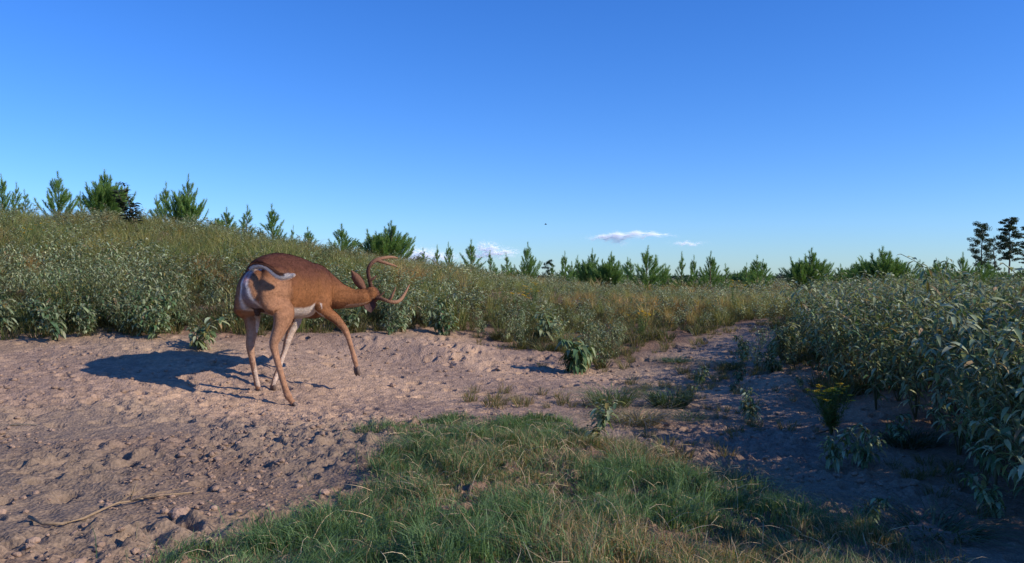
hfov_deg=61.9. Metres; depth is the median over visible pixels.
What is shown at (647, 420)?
grass clump
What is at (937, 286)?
leafy weed
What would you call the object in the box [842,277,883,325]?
leafy weed
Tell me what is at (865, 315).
leafy weed
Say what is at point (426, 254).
cloud
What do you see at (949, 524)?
grass clump
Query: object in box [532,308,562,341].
leafy weed
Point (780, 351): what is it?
leafy weed
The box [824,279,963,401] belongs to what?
leafy weed
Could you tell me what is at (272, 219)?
young pine
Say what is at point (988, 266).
young pine
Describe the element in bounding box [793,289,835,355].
leafy weed
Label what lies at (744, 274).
young pine
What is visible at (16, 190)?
young pine
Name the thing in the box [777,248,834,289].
young pine
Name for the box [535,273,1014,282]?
wood
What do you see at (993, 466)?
leafy weed
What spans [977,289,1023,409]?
leafy weed
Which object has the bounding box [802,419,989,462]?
grass clump
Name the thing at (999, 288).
leafy weed
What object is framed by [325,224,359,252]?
young pine
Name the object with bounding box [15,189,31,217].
young pine
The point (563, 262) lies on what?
young pine
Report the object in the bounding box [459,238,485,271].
young pine
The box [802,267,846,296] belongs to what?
leafy weed
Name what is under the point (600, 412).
leafy weed
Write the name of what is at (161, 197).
young pine
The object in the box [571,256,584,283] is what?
young pine
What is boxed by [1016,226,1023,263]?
tall pine
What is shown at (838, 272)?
young pine
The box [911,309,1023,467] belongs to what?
leafy weed
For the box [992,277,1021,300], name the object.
leafy weed
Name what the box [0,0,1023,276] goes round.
sky
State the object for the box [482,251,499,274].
young pine
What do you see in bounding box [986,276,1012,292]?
leafy weed
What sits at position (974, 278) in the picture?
leafy weed
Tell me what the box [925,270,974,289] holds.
leafy weed
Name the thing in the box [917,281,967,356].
leafy weed
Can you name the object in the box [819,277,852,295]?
leafy weed
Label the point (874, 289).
leafy weed
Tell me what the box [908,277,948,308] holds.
leafy weed
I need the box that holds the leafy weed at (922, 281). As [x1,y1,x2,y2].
[900,270,952,287]
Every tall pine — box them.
[994,217,1023,274]
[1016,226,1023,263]
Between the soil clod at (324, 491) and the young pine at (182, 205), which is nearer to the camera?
the soil clod at (324, 491)
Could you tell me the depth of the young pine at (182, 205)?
16.84 m
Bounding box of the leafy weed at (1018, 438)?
[933,317,1023,499]
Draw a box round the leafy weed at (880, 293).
[853,277,914,378]
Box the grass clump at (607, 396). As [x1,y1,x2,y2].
[544,375,689,408]
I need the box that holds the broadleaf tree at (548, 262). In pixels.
[541,259,554,278]
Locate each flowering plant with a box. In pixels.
[20,222,52,258]
[511,292,529,312]
[522,282,538,313]
[627,312,650,336]
[730,279,745,305]
[806,383,855,434]
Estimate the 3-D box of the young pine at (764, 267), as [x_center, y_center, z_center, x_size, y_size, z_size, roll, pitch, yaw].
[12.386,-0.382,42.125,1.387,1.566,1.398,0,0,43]
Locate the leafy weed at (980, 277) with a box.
[950,268,1003,292]
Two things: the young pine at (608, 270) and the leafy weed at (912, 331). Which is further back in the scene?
the young pine at (608, 270)
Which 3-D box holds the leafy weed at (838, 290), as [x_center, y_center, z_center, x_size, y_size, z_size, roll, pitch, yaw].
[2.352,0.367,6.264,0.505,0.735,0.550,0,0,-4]
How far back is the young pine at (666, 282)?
23.97 m
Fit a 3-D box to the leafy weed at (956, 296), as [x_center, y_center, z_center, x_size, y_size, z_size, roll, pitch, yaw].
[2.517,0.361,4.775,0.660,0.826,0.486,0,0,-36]
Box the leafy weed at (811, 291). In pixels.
[792,283,829,325]
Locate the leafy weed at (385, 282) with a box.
[380,275,420,317]
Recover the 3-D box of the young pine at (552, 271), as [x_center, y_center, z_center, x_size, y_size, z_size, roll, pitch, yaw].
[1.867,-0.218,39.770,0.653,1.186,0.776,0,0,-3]
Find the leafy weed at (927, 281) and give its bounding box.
[897,254,1009,376]
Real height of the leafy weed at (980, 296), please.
0.802 m
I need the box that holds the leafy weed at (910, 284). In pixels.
[889,272,944,294]
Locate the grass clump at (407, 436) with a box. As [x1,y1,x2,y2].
[338,423,495,454]
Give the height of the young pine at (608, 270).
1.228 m
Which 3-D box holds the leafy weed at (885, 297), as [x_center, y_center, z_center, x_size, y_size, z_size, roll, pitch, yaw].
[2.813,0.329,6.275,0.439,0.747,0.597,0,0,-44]
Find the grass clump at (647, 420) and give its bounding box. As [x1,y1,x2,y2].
[546,398,733,432]
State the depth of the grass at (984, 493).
7.15 m
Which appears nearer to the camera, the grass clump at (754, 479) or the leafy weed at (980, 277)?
the grass clump at (754, 479)
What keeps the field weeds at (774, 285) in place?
on the ground at (86, 472)
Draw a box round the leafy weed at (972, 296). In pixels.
[942,284,1014,331]
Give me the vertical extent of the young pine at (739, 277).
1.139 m
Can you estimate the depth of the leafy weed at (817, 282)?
9.57 m
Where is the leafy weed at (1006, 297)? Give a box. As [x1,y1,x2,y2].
[953,278,1021,323]
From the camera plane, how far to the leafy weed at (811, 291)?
8.36 m
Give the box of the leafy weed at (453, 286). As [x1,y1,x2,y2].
[436,275,464,318]
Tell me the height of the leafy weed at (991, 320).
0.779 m
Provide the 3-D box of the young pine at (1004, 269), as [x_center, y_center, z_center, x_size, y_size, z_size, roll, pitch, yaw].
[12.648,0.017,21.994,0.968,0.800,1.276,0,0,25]
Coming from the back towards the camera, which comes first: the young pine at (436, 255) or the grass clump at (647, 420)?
the young pine at (436, 255)
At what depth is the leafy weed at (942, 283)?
6.55 m
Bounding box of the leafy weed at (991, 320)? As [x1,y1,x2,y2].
[929,285,1023,415]
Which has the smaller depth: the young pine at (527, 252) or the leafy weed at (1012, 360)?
the leafy weed at (1012, 360)
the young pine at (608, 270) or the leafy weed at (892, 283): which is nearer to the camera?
the leafy weed at (892, 283)
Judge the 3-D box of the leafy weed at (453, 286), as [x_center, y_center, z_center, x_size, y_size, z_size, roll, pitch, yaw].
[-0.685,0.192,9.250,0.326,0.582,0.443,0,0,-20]
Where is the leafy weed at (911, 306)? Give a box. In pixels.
[883,278,931,353]
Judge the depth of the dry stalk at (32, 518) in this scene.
2.99 m
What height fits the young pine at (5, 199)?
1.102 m
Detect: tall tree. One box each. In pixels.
[967,221,995,268]
[987,236,1003,274]
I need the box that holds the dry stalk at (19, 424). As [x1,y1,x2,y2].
[0,424,37,425]
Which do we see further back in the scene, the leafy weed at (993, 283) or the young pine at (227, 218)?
the young pine at (227, 218)
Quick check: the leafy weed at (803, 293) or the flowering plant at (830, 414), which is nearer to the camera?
the flowering plant at (830, 414)
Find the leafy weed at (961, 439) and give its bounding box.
[907,304,1023,454]
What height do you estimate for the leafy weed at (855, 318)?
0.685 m
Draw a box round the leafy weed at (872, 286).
[824,273,890,348]
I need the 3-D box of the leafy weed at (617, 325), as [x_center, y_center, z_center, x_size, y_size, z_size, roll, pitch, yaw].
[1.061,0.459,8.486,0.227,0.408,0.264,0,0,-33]
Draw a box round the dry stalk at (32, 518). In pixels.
[27,481,199,524]
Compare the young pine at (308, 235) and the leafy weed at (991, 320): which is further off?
the young pine at (308, 235)
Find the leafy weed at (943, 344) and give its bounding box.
[899,295,1023,447]
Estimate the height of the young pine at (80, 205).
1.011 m
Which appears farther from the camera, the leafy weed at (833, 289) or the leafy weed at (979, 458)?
the leafy weed at (833, 289)
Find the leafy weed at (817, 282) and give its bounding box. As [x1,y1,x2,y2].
[805,275,832,292]
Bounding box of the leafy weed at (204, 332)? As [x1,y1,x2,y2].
[186,314,229,350]
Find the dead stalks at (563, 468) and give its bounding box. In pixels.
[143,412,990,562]
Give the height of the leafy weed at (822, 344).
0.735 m
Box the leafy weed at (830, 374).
[784,278,863,387]
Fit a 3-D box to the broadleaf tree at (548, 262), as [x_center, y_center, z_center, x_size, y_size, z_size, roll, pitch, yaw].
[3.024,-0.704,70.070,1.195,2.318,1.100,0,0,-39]
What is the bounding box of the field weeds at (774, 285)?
[0,203,949,296]
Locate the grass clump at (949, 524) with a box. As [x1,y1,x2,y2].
[764,477,1023,562]
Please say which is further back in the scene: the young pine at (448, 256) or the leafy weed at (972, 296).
the young pine at (448, 256)
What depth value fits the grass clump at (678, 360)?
7.45 m
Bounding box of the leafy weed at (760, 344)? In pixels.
[744,325,773,368]
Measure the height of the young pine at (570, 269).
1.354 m
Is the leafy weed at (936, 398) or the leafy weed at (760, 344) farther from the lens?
the leafy weed at (760, 344)
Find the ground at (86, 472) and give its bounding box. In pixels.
[0,226,1023,562]
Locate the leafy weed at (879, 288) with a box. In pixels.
[859,273,908,345]
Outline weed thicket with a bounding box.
[826,262,1023,442]
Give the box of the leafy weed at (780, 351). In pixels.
[767,321,800,362]
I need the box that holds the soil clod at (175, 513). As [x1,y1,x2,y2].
[167,507,187,519]
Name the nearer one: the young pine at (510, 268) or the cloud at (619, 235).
the young pine at (510, 268)
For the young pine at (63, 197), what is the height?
1.202 m
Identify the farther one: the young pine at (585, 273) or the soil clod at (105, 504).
the young pine at (585, 273)
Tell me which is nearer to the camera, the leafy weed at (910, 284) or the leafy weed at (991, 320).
the leafy weed at (991, 320)
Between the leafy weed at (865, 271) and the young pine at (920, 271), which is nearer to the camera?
the leafy weed at (865, 271)
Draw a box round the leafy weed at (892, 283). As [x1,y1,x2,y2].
[853,266,976,377]
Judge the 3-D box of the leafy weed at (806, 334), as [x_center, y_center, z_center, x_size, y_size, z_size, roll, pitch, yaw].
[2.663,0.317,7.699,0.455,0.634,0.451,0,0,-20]
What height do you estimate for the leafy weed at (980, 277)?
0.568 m
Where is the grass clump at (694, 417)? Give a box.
[649,405,742,422]
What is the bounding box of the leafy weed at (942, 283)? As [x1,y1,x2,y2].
[899,270,976,351]
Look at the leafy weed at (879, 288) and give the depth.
6.97 m
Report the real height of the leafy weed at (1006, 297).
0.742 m
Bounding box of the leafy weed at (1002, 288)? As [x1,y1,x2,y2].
[976,277,1021,298]
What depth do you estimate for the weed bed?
8.78 m
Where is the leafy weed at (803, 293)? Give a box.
[788,273,894,372]
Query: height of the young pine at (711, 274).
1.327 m
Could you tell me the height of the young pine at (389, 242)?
1.307 m
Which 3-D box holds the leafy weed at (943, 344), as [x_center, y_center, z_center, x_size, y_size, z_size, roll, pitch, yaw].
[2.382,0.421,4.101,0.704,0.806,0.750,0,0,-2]
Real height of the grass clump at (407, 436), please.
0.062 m
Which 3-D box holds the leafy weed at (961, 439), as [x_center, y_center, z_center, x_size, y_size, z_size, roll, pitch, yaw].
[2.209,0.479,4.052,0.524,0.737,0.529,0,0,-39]
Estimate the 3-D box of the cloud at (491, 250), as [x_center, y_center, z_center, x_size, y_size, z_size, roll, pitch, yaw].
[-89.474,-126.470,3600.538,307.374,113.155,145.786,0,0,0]
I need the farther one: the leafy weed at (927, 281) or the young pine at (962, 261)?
the young pine at (962, 261)
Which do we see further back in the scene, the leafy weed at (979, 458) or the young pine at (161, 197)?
the young pine at (161, 197)
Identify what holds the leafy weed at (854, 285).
on the ground at (86, 472)
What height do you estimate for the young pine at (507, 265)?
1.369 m
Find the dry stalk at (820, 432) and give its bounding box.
[816,429,844,433]
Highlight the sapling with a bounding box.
[112,182,143,231]
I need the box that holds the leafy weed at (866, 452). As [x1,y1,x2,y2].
[839,423,886,468]
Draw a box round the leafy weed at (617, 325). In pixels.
[605,312,628,346]
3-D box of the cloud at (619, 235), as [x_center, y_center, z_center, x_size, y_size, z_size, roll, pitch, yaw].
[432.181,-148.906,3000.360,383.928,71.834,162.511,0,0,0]
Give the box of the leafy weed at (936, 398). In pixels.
[889,280,1022,428]
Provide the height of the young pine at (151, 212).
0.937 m
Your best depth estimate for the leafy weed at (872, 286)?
7.16 m
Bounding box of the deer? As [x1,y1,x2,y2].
[233,253,409,405]
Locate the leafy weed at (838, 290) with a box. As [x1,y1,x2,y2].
[786,282,869,376]
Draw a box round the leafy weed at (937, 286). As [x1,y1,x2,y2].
[919,278,951,296]
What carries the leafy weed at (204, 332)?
on the ground at (86, 472)
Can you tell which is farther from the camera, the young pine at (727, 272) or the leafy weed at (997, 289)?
the young pine at (727, 272)
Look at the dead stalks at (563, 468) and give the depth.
2.92 m
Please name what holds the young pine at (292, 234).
on the ground at (86, 472)
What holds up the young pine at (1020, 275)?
on the ground at (86, 472)
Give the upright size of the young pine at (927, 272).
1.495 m
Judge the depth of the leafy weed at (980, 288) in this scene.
4.88 m
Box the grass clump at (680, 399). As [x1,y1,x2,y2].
[615,380,743,411]
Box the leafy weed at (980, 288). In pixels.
[950,269,1023,383]
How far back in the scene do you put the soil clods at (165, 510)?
3.88 m
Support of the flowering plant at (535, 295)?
on the ground at (86, 472)
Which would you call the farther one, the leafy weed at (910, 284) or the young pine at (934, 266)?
the young pine at (934, 266)
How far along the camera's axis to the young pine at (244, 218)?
18.98 m
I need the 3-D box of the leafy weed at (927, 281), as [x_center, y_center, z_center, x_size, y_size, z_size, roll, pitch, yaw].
[2.771,0.280,5.366,0.688,0.919,0.632,0,0,5]
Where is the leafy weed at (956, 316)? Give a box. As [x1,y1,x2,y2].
[923,292,1014,402]
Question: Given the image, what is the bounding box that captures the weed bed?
[0,202,810,368]
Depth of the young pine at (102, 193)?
15.85 m
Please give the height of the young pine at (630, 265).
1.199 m
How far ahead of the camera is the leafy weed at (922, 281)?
8.90 m
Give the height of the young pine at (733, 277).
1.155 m
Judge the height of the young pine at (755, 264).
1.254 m
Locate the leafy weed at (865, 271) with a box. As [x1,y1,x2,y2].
[821,269,881,320]
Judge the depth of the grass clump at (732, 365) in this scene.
6.96 m
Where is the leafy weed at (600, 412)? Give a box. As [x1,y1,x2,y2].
[580,399,624,439]
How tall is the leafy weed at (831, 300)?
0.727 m
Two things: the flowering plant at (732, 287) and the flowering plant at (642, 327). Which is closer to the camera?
the flowering plant at (642, 327)
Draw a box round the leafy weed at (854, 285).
[839,273,887,301]
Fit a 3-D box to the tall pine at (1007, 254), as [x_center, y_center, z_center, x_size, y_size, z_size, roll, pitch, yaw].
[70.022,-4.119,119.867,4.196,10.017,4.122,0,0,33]
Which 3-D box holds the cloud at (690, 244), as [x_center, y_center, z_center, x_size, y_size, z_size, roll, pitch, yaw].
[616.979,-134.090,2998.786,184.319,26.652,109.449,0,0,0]
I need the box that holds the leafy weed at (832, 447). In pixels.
[817,428,851,472]
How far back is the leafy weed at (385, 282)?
8.88 m
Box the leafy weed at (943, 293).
[903,280,987,362]
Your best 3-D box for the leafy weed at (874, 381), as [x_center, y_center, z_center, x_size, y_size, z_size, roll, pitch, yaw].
[2.267,0.397,5.228,0.521,0.802,0.605,0,0,31]
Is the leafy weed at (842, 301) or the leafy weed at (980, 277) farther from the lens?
the leafy weed at (980, 277)
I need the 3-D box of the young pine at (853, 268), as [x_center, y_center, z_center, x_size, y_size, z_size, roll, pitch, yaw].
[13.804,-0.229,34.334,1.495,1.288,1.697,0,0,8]
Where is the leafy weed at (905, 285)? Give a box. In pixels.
[875,270,957,359]
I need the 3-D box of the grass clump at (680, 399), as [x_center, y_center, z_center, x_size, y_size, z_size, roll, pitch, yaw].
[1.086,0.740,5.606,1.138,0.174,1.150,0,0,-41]
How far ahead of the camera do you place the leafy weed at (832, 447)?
3.93 m
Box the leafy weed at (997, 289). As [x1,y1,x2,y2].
[965,274,1020,322]
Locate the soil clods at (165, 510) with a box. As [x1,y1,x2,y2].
[0,330,1010,562]
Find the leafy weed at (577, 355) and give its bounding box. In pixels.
[554,335,596,374]
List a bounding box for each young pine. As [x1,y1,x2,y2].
[0,175,22,214]
[10,182,20,209]
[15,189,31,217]
[33,171,79,216]
[76,168,136,222]
[77,190,85,213]
[147,195,162,216]
[151,182,176,222]
[162,173,208,224]
[210,207,240,229]
[239,204,260,235]
[254,203,286,240]
[289,225,295,243]
[303,227,316,244]
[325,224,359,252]
[352,221,415,259]
[432,244,440,264]
[443,242,458,268]
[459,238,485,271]
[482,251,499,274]
[500,255,511,275]
[501,266,518,277]
[514,242,542,279]
[548,265,556,278]
[555,253,575,283]
[558,261,583,281]
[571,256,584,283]
[576,248,601,283]
[589,250,625,291]
[619,261,637,285]
[622,247,669,290]
[624,257,631,281]
[656,271,670,289]
[668,251,691,291]
[683,256,703,288]
[690,252,727,289]
[714,263,732,291]
[729,267,744,287]
[733,267,762,284]
[741,255,774,288]
[742,267,750,288]
[759,258,777,280]
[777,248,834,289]
[830,263,852,285]
[842,262,860,281]
[843,246,924,283]
[917,261,925,281]
[922,260,954,282]
[927,263,947,282]
[940,256,954,283]
[950,252,973,278]
[951,262,996,284]
[982,261,999,276]
[992,267,1013,283]
[1013,266,1023,286]
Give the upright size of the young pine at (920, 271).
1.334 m
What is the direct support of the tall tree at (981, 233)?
on the ground at (86, 472)
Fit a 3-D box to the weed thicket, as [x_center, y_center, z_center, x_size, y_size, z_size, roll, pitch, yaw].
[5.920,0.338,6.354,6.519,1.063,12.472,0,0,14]
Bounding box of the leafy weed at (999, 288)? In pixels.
[985,267,1023,319]
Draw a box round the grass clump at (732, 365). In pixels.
[697,357,763,370]
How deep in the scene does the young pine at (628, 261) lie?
40.93 m
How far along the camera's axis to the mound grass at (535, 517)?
2.77 m
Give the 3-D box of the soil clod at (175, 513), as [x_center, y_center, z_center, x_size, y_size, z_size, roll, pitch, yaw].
[-1.137,0.792,2.903,0.066,0.045,0.061,0,0,0]
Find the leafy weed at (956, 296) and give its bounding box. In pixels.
[899,272,1023,404]
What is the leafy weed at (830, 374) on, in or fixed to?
on the ground at (86, 472)
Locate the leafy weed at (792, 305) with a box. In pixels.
[776,282,823,331]
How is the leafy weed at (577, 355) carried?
on the ground at (86, 472)
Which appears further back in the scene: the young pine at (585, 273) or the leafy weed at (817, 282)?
the young pine at (585, 273)
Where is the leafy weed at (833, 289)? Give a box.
[808,280,846,330]
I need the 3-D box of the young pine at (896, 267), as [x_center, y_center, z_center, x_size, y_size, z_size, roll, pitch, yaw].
[8.688,-0.195,20.094,1.599,1.342,1.815,0,0,-40]
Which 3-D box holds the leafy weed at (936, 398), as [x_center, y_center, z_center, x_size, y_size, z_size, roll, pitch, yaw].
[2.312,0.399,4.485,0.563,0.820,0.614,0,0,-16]
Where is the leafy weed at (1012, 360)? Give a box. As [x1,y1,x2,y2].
[963,306,1023,442]
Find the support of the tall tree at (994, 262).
on the ground at (86, 472)
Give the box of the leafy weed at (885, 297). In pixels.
[855,276,923,360]
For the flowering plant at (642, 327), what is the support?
on the ground at (86, 472)
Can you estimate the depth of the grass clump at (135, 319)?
7.08 m
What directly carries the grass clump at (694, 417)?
on the ground at (86, 472)
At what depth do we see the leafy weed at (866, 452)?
3.90 m
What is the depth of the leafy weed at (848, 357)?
5.79 m
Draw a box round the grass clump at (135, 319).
[94,308,182,327]
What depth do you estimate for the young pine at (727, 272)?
23.97 m
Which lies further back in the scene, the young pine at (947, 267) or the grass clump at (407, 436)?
the young pine at (947, 267)
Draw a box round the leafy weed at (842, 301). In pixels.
[809,290,861,341]
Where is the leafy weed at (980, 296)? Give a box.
[913,277,1017,393]
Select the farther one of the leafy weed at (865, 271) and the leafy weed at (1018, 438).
the leafy weed at (865, 271)
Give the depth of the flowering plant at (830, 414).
4.66 m
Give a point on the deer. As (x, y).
(288, 292)
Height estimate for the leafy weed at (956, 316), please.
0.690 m
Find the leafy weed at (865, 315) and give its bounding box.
[840,282,890,359]
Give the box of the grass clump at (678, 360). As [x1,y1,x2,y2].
[633,354,714,365]
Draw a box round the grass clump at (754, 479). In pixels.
[673,449,870,522]
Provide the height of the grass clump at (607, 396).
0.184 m
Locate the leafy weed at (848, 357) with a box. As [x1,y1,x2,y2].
[797,286,886,392]
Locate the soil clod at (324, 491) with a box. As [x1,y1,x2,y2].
[317,489,329,494]
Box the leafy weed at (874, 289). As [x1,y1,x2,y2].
[845,273,912,339]
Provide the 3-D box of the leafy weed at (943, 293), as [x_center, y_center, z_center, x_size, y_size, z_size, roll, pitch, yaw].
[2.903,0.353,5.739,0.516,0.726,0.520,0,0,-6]
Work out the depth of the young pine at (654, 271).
20.94 m
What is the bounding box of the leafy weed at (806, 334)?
[780,283,831,347]
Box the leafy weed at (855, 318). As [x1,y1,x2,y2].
[843,290,904,379]
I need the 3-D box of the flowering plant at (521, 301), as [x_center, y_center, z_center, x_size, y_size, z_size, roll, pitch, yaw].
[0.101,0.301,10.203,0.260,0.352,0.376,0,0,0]
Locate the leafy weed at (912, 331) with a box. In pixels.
[838,280,958,389]
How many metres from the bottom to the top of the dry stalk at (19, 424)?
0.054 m
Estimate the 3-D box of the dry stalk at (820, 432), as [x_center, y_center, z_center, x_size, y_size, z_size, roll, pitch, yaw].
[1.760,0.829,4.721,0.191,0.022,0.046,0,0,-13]
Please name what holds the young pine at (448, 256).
on the ground at (86, 472)
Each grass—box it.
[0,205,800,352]
[0,245,1011,525]
[90,408,993,562]
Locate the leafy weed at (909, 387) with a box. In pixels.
[825,288,958,419]
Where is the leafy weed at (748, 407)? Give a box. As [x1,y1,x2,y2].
[738,387,761,422]
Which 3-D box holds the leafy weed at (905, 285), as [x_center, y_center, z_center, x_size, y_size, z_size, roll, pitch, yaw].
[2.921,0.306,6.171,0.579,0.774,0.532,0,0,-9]
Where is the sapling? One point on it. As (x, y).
(130, 211)
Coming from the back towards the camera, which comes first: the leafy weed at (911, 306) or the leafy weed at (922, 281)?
the leafy weed at (922, 281)
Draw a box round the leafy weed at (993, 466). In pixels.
[917,298,1023,490]
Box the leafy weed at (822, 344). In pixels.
[788,277,869,358]
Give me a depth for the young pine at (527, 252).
25.89 m
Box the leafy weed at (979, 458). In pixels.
[934,338,1022,485]
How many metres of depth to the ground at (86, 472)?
4.74 m
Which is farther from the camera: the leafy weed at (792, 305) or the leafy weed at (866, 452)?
the leafy weed at (792, 305)
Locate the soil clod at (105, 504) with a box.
[102,502,113,509]
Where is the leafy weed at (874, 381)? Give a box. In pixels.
[834,281,929,409]
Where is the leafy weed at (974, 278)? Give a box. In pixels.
[940,267,981,298]
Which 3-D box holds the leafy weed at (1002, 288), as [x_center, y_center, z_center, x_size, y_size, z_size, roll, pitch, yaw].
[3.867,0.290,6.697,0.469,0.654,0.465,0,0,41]
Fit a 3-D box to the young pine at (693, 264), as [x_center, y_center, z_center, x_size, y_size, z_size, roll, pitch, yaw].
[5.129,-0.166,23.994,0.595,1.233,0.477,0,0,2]
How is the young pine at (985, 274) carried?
on the ground at (86, 472)
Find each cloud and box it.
[404,244,465,261]
[463,239,521,261]
[588,229,666,245]
[676,241,704,246]
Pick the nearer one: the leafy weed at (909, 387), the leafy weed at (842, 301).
the leafy weed at (909, 387)
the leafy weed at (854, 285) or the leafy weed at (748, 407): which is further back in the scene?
the leafy weed at (854, 285)
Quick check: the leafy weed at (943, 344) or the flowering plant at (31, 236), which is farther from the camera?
the flowering plant at (31, 236)
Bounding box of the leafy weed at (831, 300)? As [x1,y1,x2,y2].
[800,275,890,347]

